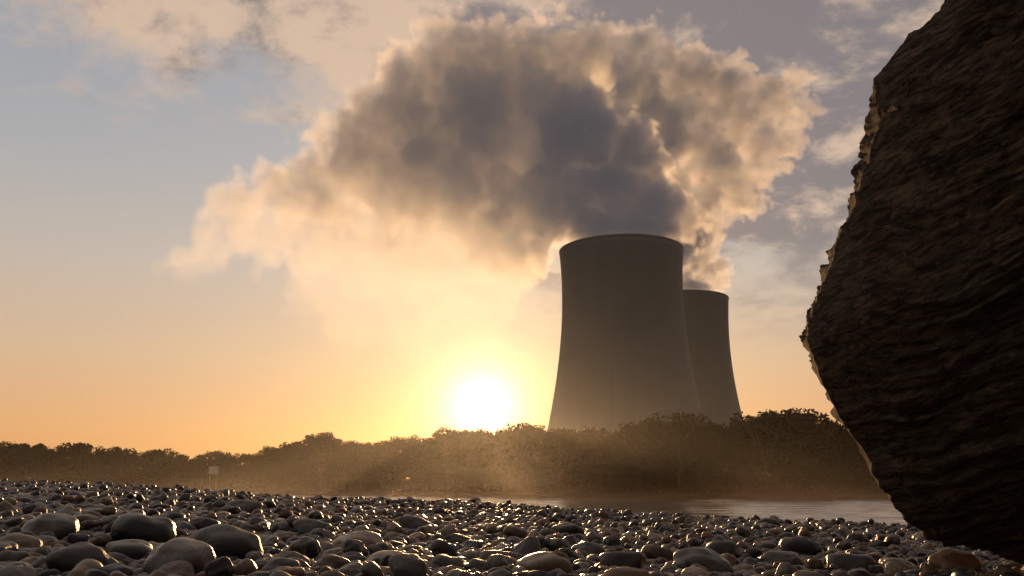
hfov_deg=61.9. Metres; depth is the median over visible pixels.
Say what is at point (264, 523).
pebble
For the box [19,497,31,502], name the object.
pebble
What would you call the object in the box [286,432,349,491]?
tree
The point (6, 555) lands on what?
pebble
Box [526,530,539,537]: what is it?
pebble
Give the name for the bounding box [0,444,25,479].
tree
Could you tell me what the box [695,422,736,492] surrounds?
tree
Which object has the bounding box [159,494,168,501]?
pebble
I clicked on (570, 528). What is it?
pebble
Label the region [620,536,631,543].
pebble
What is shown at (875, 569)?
pebble
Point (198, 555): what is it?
pebble
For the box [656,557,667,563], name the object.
pebble
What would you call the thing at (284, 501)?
pebble
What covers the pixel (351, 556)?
pebble
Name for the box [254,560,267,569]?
pebble
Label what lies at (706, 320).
cooling tower
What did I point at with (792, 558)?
pebble
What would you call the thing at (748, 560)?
pebble
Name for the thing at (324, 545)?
pebble
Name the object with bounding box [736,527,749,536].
pebble
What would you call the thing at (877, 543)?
pebble
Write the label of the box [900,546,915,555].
pebble
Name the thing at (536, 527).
pebble
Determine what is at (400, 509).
pebble
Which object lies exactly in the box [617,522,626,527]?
pebble
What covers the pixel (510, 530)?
pebble
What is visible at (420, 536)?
pebble
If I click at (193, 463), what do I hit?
tree
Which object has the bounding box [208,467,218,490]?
river sign
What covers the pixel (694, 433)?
tree
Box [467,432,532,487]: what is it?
tree
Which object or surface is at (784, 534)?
pebble
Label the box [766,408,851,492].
tree
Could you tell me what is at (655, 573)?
pebble
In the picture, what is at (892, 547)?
pebble
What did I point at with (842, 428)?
tree
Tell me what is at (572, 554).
pebble
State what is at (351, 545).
pebble
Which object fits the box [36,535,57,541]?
pebble
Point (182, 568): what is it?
pebble
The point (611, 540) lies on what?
pebble
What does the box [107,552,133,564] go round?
pebble
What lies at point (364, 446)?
tree
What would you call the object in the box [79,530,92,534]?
pebble
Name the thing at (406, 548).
pebble
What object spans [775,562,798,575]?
pebble
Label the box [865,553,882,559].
pebble
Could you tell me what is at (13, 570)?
pebble
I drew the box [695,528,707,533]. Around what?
pebble
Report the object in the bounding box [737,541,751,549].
pebble
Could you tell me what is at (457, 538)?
pebble
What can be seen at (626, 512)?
pebble
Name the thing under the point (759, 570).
pebble
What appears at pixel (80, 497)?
pebble
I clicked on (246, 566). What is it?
pebble
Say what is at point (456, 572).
pebble
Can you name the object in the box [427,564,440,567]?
pebble
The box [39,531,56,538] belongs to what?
pebble
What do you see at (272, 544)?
pebble
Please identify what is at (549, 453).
tree
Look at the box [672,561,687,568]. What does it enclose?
pebble
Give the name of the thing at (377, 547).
pebble
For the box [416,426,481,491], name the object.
tree
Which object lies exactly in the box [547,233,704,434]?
cooling tower
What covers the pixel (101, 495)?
pebble
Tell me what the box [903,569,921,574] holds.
pebble
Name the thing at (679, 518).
pebble
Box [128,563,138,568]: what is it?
pebble
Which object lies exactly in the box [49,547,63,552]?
pebble
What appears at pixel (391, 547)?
pebble
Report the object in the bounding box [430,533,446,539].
pebble
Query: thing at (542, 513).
pebble
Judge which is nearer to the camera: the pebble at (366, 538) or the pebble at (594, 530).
the pebble at (366, 538)
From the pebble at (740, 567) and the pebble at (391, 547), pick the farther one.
the pebble at (740, 567)
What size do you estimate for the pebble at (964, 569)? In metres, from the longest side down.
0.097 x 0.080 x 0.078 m
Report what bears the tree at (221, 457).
on the ground
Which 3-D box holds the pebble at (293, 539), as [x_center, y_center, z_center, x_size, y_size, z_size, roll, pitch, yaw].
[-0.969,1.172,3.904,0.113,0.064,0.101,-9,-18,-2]
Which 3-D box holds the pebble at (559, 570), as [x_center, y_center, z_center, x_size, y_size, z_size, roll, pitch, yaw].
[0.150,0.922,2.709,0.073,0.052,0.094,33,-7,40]
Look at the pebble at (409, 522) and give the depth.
5.20 m
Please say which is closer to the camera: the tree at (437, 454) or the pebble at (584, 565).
the pebble at (584, 565)
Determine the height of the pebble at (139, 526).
0.192 m
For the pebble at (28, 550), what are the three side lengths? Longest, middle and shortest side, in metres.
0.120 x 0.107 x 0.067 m
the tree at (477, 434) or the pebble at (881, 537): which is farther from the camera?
the tree at (477, 434)
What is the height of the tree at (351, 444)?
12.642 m
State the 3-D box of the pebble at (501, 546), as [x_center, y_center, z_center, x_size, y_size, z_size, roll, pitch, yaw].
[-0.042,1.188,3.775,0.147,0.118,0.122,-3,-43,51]
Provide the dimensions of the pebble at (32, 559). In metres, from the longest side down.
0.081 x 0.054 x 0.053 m
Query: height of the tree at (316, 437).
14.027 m
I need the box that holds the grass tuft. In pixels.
[299,533,307,554]
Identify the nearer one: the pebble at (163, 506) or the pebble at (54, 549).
the pebble at (54, 549)
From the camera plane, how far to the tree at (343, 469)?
186.12 m
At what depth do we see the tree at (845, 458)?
147.85 m
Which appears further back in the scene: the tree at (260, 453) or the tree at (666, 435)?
the tree at (260, 453)
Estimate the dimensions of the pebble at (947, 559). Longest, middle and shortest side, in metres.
0.231 x 0.192 x 0.158 m
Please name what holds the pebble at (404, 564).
on the pebble bed
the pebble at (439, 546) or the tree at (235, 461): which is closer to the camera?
the pebble at (439, 546)
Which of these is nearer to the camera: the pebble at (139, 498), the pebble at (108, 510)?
the pebble at (108, 510)
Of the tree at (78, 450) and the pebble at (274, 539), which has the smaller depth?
the pebble at (274, 539)
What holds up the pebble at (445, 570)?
on the ground
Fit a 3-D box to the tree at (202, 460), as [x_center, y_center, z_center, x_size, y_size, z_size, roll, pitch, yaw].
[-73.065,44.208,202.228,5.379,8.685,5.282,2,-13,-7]
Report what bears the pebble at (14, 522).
on the ground
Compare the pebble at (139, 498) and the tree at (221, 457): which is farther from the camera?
the tree at (221, 457)
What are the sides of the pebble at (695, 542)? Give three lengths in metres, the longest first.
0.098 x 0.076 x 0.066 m
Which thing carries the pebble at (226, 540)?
on the ground
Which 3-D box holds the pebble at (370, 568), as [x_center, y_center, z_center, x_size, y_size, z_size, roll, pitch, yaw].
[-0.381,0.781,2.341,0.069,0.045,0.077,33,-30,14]
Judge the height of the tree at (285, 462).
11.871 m
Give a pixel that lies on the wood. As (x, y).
(267, 481)
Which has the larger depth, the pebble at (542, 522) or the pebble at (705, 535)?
the pebble at (542, 522)
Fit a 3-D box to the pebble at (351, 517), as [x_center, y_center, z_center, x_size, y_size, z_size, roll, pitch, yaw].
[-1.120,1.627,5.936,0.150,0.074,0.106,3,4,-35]
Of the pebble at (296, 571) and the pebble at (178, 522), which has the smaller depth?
the pebble at (296, 571)
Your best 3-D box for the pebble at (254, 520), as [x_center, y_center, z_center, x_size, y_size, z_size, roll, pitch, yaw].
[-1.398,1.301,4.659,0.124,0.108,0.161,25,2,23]
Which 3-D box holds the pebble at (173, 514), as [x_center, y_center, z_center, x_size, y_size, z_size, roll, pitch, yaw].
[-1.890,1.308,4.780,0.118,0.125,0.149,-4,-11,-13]
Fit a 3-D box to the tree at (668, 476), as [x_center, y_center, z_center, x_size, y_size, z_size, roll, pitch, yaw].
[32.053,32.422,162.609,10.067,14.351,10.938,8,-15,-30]
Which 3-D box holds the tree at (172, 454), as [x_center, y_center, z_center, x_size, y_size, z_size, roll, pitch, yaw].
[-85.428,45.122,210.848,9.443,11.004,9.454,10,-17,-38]
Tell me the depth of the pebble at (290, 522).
4.56 m
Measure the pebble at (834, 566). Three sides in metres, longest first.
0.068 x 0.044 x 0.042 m
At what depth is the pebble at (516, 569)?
2.67 m
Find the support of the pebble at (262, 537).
on the ground
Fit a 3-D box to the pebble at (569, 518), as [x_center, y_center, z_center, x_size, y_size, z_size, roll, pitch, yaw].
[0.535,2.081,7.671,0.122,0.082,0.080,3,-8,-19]
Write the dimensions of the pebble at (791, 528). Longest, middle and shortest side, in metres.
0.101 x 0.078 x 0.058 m
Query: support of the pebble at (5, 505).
on the pebble bed
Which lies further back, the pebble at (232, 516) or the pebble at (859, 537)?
the pebble at (859, 537)
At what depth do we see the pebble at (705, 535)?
5.57 m
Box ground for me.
[234,490,886,517]
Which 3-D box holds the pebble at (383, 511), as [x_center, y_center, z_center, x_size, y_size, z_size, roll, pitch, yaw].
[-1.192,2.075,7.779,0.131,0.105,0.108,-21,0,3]
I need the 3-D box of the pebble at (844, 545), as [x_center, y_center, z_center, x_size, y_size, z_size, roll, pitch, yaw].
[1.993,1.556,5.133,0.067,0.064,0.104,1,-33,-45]
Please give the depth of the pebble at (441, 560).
2.79 m
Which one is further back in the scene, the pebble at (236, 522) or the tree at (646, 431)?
the tree at (646, 431)
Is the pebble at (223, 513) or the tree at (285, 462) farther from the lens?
the tree at (285, 462)
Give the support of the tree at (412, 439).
on the ground
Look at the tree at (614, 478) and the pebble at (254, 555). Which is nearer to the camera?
the pebble at (254, 555)
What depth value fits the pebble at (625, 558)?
3.22 m
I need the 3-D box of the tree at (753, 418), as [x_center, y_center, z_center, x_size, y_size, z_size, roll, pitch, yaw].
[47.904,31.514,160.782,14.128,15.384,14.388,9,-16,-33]
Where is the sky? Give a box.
[0,0,943,482]
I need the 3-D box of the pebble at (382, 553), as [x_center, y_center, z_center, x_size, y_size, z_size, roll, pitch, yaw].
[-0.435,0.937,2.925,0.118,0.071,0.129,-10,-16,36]
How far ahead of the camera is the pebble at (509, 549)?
3.44 m
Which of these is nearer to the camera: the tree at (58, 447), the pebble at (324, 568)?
the pebble at (324, 568)
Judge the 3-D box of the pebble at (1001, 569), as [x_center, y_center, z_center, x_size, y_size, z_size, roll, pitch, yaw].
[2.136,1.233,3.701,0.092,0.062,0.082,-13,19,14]
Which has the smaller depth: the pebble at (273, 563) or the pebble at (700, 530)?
the pebble at (273, 563)
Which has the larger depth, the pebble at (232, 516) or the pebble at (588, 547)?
the pebble at (232, 516)
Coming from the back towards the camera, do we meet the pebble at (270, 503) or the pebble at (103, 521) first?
the pebble at (270, 503)
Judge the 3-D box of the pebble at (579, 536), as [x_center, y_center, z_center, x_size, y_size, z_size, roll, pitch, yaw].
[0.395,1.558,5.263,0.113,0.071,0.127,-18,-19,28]
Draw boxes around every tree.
[0,441,26,480]
[0,443,47,481]
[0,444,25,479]
[14,443,53,480]
[35,447,78,481]
[49,442,93,481]
[49,443,77,479]
[78,451,98,477]
[79,444,105,475]
[84,449,119,483]
[98,446,136,480]
[101,450,143,482]
[120,451,152,484]
[129,451,164,480]
[140,449,169,486]
[146,448,185,485]
[166,454,189,483]
[184,457,203,487]
[187,450,235,490]
[193,456,214,490]
[222,453,247,486]
[237,453,257,486]
[241,453,264,484]
[248,445,281,475]
[253,446,295,480]
[271,441,317,484]
[272,444,297,480]
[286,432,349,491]
[299,432,341,490]
[312,442,369,489]
[339,448,381,490]
[340,440,359,481]
[347,442,388,489]
[364,440,407,486]
[373,436,422,483]
[397,434,422,476]
[407,437,439,485]
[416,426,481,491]
[424,433,477,491]
[454,429,471,482]
[463,428,495,491]
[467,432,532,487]
[483,422,552,490]
[508,424,554,491]
[527,428,567,490]
[536,427,589,492]
[555,431,599,489]
[579,426,610,491]
[580,430,627,492]
[599,441,636,486]
[604,420,669,492]
[615,422,665,487]
[628,420,692,491]
[643,410,723,490]
[649,422,703,486]
[676,426,717,492]
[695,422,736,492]
[720,409,804,492]
[720,420,769,492]
[734,413,790,484]
[745,408,829,492]
[759,411,800,492]
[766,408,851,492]
[816,422,860,483]
[827,431,869,489]
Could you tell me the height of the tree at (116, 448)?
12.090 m
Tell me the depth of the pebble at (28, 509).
5.10 m
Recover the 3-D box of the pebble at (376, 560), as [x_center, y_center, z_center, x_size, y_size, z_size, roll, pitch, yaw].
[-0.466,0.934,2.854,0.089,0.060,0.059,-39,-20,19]
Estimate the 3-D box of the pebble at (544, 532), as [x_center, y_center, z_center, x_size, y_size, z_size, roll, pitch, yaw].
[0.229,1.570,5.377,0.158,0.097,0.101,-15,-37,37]
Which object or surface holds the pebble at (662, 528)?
on the pebble bed
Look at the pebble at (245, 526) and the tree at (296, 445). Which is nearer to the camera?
the pebble at (245, 526)
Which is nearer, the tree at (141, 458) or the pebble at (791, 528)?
the pebble at (791, 528)
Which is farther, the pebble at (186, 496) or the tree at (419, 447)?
the tree at (419, 447)
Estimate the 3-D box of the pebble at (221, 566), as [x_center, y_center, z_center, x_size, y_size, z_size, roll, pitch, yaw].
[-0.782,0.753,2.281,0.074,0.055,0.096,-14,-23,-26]
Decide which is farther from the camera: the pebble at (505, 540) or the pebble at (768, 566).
the pebble at (505, 540)
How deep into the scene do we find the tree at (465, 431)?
189.06 m
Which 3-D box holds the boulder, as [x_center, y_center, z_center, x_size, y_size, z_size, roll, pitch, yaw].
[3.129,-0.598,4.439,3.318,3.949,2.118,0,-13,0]
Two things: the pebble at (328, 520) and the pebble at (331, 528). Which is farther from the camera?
the pebble at (328, 520)
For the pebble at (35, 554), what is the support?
on the ground
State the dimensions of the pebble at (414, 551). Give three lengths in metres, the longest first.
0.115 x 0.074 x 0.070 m
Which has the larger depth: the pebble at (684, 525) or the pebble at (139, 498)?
the pebble at (139, 498)
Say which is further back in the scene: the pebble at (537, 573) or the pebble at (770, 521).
the pebble at (770, 521)
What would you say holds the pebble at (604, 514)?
on the ground
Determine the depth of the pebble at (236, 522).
4.45 m
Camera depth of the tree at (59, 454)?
221.56 m
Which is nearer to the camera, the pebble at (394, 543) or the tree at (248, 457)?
the pebble at (394, 543)
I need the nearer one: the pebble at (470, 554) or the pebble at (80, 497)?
the pebble at (470, 554)
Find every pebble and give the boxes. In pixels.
[0,500,17,511]
[0,510,12,517]
[0,533,42,547]
[0,541,18,551]
[0,550,31,561]
[0,565,36,575]
[3,497,16,504]
[4,517,23,526]
[5,561,33,567]
[17,548,35,552]
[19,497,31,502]
[20,556,38,562]
[21,513,79,539]
[22,504,40,513]
[29,552,42,556]
[30,498,46,503]
[31,557,44,567]
[32,507,47,513]
[32,545,51,555]
[34,568,43,573]
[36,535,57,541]
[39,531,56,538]
[42,540,66,546]
[45,542,117,572]
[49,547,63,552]
[50,494,61,500]
[53,544,64,547]
[55,506,73,512]
[60,495,74,502]
[66,559,102,575]
[67,490,85,495]
[67,533,88,543]
[69,508,80,513]
[71,494,85,502]
[74,514,100,525]
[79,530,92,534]
[80,520,99,530]
[82,508,103,514]
[83,503,96,508]
[89,533,111,546]
[97,493,108,498]
[97,562,132,575]
[99,515,118,527]
[100,520,115,531]
[101,497,113,504]
[101,506,116,515]
[105,539,153,559]
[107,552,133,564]
[111,512,176,542]
[125,509,144,513]
[127,493,135,499]
[127,559,145,565]
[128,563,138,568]
[129,502,142,509]
[133,568,146,575]
[135,494,144,502]
[142,537,215,573]
[149,541,158,548]
[152,503,170,508]
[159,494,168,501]
[159,560,195,575]
[163,499,174,504]
[164,510,185,519]
[174,520,188,526]
[176,528,187,536]
[177,522,197,529]
[179,493,190,501]
[189,518,219,529]
[193,524,263,558]
[204,496,216,502]
[204,556,234,575]
[213,500,224,507]
[217,511,229,515]
[225,499,262,513]
[226,506,240,514]
[227,515,239,518]
[227,519,244,526]
[228,556,239,560]
[233,558,258,575]
[239,523,253,530]
[245,517,270,526]
[245,551,262,560]
[253,524,263,531]
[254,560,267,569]
[257,535,270,540]
[258,521,269,528]
[261,541,276,547]
[261,557,299,570]
[262,499,274,508]
[262,536,277,543]
[262,546,273,553]
[266,548,282,555]
[271,521,289,532]
[271,566,304,575]
[275,531,293,537]
[276,551,310,565]
[279,509,292,517]
[281,499,297,505]
[281,535,291,541]
[287,536,305,543]
[288,518,303,527]
[288,537,320,558]
[289,557,310,568]
[292,518,331,534]
[303,570,319,575]
[305,500,313,507]
[308,511,323,519]
[308,528,326,538]
[308,535,321,541]
[314,554,350,568]
[319,541,334,551]
[319,566,331,573]
[323,518,331,523]
[323,547,342,554]
[324,526,336,535]
[331,515,343,522]
[331,530,382,550]
[337,508,345,514]
[338,562,362,575]
[340,551,366,561]
[342,539,367,556]
[343,516,358,519]
[350,507,362,512]
[361,561,383,575]
[365,550,402,560]
[368,542,388,554]
[369,557,381,564]
[373,519,381,526]
[375,509,387,514]
[376,541,394,549]
[379,555,392,565]
[386,522,401,532]
[387,540,405,546]
[388,553,427,575]
[393,512,403,517]
[396,507,406,513]
[398,515,433,529]
[399,545,422,551]
[406,548,423,556]
[408,532,426,540]
[413,542,427,547]
[414,526,425,533]
[420,555,432,560]
[424,525,433,533]
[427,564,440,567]
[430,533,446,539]
[431,539,455,556]
[432,554,463,566]
[437,565,454,574]
[438,524,457,535]
[444,516,454,520]
[445,569,473,575]
[446,533,472,543]
[457,550,477,559]
[461,540,481,548]
[464,558,490,570]
[470,535,484,540]
[479,550,517,559]
[485,523,496,533]
[487,554,507,567]
[487,569,513,575]
[489,543,517,551]
[490,540,501,547]
[495,523,507,532]
[497,538,510,543]
[499,547,515,552]
[503,525,527,537]
[504,555,517,564]
[508,536,522,542]
[512,566,526,573]
[514,536,540,553]
[516,551,572,573]
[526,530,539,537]
[527,526,542,530]
[527,570,551,575]
[536,536,549,548]
[537,510,546,516]
[538,519,549,525]
[539,528,555,536]
[549,538,568,550]
[551,523,584,534]
[551,568,564,573]
[552,533,564,537]
[559,548,582,559]
[562,535,576,543]
[565,515,577,521]
[571,541,604,554]
[573,559,594,564]
[574,534,583,539]
[575,550,587,556]
[575,562,590,568]
[585,529,599,533]
[585,533,603,541]
[586,554,598,562]
[587,566,600,572]
[598,510,611,518]
[598,551,645,568]
[599,531,611,536]
[603,535,619,545]
[603,566,649,575]
[611,532,621,537]
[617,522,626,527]
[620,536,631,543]
[621,509,631,515]
[641,545,673,560]
[641,567,660,571]
[643,519,656,525]
[646,560,652,566]
[647,532,662,540]
[650,571,668,575]
[654,522,665,530]
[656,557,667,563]
[659,525,670,531]
[660,567,678,574]
[662,536,671,543]
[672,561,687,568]
[673,547,733,572]
[676,515,685,523]
[678,541,689,548]
[679,523,691,527]
[681,567,707,575]
[689,538,700,546]
[690,563,706,570]
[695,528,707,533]
[701,531,713,539]
[706,540,741,557]
[721,553,736,565]
[732,564,750,570]
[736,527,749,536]
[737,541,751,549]
[741,557,758,563]
[742,536,758,542]
[744,548,761,558]
[749,568,765,573]
[753,541,775,548]
[755,518,779,526]
[758,551,803,565]
[760,564,778,569]
[767,530,782,535]
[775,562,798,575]
[778,532,794,538]
[779,536,821,555]
[784,525,796,531]
[798,528,810,537]
[801,525,814,530]
[807,558,823,569]
[813,532,827,536]
[817,538,835,546]
[826,553,873,570]
[830,564,842,569]
[836,540,851,549]
[846,533,868,542]
[846,548,865,553]
[854,545,868,551]
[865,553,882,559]
[867,540,887,547]
[868,565,884,573]
[875,534,887,540]
[879,558,914,569]
[884,535,899,545]
[884,561,902,575]
[888,544,900,550]
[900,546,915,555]
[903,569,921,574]
[919,563,940,573]
[926,549,940,555]
[928,548,981,571]
[951,566,969,571]
[993,564,1016,575]
[1012,567,1020,573]
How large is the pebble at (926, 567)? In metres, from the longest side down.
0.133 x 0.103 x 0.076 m
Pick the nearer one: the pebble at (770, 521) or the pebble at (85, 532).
the pebble at (85, 532)
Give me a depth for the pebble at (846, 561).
4.04 m
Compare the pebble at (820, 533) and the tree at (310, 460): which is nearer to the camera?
the pebble at (820, 533)
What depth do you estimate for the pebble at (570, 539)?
4.67 m
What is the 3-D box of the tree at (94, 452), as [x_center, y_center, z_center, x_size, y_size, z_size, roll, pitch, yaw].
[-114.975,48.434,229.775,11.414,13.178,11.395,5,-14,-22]
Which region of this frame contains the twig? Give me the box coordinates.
[655,517,702,525]
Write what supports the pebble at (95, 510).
on the ground
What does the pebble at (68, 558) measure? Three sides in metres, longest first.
0.214 x 0.139 x 0.110 m
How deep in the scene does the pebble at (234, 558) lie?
2.90 m
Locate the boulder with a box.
[799,0,1023,564]
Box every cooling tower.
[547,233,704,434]
[683,289,741,427]
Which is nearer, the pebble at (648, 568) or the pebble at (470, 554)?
the pebble at (648, 568)
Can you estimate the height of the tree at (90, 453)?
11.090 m
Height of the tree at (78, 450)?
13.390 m
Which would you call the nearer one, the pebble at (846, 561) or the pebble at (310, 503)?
the pebble at (846, 561)
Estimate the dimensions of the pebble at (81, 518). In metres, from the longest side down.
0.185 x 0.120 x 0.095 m
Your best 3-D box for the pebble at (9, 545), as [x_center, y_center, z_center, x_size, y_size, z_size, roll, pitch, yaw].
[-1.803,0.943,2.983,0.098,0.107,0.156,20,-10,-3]
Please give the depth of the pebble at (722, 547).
4.63 m
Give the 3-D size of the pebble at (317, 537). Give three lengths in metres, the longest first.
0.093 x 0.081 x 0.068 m
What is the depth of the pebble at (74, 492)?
7.84 m
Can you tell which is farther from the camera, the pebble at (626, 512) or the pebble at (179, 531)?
the pebble at (626, 512)
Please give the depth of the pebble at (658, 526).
6.37 m
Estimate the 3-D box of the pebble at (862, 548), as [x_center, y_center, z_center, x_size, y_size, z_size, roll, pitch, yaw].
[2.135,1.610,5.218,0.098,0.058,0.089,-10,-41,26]
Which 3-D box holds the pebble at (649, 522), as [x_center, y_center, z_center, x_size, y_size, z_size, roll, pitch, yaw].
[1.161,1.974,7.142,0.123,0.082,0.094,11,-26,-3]
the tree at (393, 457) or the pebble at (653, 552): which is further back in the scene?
the tree at (393, 457)
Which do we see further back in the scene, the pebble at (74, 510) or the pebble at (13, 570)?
the pebble at (74, 510)
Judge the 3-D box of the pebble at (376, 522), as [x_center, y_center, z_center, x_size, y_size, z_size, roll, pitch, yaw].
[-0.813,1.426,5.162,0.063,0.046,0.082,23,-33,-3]
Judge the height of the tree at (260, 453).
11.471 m
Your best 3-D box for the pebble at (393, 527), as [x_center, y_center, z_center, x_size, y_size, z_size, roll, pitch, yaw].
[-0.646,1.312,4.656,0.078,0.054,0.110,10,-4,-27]
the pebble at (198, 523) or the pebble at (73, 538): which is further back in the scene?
the pebble at (198, 523)
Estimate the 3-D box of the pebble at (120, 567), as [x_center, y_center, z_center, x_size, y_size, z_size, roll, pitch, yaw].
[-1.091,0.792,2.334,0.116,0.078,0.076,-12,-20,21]
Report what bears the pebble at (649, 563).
on the pebble bed
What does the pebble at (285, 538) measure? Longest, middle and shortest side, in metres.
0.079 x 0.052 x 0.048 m
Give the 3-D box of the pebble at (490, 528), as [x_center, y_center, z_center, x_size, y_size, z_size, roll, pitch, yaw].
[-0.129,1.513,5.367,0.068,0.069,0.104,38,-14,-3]
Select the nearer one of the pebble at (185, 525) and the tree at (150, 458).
the pebble at (185, 525)
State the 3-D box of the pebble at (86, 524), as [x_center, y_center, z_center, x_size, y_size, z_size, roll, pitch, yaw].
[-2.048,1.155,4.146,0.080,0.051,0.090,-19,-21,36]
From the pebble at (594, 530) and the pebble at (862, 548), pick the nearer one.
the pebble at (862, 548)
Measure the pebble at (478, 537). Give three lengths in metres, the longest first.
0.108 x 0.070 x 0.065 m
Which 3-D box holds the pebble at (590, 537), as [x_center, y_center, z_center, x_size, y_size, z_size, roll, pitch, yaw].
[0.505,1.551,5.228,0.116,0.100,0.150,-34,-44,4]
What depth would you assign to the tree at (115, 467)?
212.16 m
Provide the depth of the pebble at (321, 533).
4.17 m
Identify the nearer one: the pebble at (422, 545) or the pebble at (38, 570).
the pebble at (38, 570)
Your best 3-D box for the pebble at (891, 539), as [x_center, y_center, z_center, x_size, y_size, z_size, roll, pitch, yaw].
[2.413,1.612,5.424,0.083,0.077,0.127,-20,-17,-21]
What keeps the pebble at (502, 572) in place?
on the ground
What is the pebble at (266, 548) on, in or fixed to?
on the ground
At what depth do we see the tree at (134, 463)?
210.47 m
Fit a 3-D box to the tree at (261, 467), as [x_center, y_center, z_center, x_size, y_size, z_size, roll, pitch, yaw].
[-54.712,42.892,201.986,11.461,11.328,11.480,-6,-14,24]
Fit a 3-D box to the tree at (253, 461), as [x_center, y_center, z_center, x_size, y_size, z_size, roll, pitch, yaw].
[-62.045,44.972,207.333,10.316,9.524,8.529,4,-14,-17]
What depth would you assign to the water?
86.27 m
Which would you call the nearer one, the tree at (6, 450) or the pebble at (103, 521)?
the pebble at (103, 521)
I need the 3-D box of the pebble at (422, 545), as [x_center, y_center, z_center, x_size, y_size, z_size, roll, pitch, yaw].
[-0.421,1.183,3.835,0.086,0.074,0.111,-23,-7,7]
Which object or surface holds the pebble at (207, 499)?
on the pebble bed
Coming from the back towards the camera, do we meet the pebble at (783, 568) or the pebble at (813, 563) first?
the pebble at (813, 563)
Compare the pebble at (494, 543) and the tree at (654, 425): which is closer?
the pebble at (494, 543)
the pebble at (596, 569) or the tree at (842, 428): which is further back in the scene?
the tree at (842, 428)
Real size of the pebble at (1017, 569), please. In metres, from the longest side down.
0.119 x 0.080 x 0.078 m
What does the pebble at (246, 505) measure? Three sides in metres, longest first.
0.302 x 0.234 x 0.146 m
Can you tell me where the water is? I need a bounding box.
[272,494,906,524]
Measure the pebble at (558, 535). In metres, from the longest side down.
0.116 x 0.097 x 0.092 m
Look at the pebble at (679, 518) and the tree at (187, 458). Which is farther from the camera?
the tree at (187, 458)
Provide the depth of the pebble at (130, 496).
7.47 m
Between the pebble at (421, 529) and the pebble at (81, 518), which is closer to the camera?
the pebble at (81, 518)
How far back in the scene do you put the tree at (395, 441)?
191.50 m
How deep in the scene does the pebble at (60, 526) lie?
3.67 m
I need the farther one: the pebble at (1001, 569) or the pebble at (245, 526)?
the pebble at (245, 526)
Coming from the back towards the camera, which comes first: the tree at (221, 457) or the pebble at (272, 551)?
the tree at (221, 457)
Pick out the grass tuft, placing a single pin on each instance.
(302, 547)
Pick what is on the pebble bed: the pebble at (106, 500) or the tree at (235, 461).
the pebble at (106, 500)
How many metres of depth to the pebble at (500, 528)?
5.42 m
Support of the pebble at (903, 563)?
on the ground
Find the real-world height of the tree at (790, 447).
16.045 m
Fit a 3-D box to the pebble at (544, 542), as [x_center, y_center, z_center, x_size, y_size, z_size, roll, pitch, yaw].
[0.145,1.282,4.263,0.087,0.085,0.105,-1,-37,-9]
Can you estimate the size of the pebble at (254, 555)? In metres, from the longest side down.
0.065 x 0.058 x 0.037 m
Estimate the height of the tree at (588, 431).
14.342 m
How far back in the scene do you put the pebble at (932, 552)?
4.91 m
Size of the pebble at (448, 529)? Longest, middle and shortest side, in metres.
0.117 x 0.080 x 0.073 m
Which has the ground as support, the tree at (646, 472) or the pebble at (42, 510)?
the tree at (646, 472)
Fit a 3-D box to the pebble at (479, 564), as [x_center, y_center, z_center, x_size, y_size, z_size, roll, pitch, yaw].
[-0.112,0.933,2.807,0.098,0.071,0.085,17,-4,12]
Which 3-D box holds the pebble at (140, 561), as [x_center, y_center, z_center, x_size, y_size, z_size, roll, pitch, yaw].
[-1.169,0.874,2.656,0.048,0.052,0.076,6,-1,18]
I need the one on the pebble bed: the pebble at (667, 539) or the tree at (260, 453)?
the pebble at (667, 539)
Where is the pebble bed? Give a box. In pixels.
[0,477,1023,575]
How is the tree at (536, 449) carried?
on the ground
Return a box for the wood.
[0,424,884,493]
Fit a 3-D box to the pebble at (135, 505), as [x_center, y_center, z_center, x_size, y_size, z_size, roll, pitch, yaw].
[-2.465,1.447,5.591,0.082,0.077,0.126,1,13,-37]
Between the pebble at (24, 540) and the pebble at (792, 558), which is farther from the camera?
the pebble at (792, 558)
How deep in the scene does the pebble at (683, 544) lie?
4.87 m
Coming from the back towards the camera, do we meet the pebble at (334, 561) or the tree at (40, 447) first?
the tree at (40, 447)
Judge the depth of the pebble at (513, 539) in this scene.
4.68 m
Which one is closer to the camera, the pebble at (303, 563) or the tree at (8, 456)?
the pebble at (303, 563)
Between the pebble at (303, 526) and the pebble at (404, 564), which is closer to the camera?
the pebble at (404, 564)
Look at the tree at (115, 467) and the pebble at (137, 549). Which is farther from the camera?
the tree at (115, 467)
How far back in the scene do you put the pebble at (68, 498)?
7.01 m
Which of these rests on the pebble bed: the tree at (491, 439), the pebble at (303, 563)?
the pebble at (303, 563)
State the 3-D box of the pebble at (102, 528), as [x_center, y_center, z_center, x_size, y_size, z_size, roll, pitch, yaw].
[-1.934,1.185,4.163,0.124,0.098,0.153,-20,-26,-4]
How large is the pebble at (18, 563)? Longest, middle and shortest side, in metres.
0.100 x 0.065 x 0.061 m
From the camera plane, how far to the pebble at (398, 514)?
7.10 m
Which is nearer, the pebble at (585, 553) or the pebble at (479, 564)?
the pebble at (479, 564)
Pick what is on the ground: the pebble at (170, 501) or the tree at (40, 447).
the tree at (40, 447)
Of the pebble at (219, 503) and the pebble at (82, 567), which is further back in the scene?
the pebble at (219, 503)
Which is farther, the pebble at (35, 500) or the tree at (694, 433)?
the tree at (694, 433)
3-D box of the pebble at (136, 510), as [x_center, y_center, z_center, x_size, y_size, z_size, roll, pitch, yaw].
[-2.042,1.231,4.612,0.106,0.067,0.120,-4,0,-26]

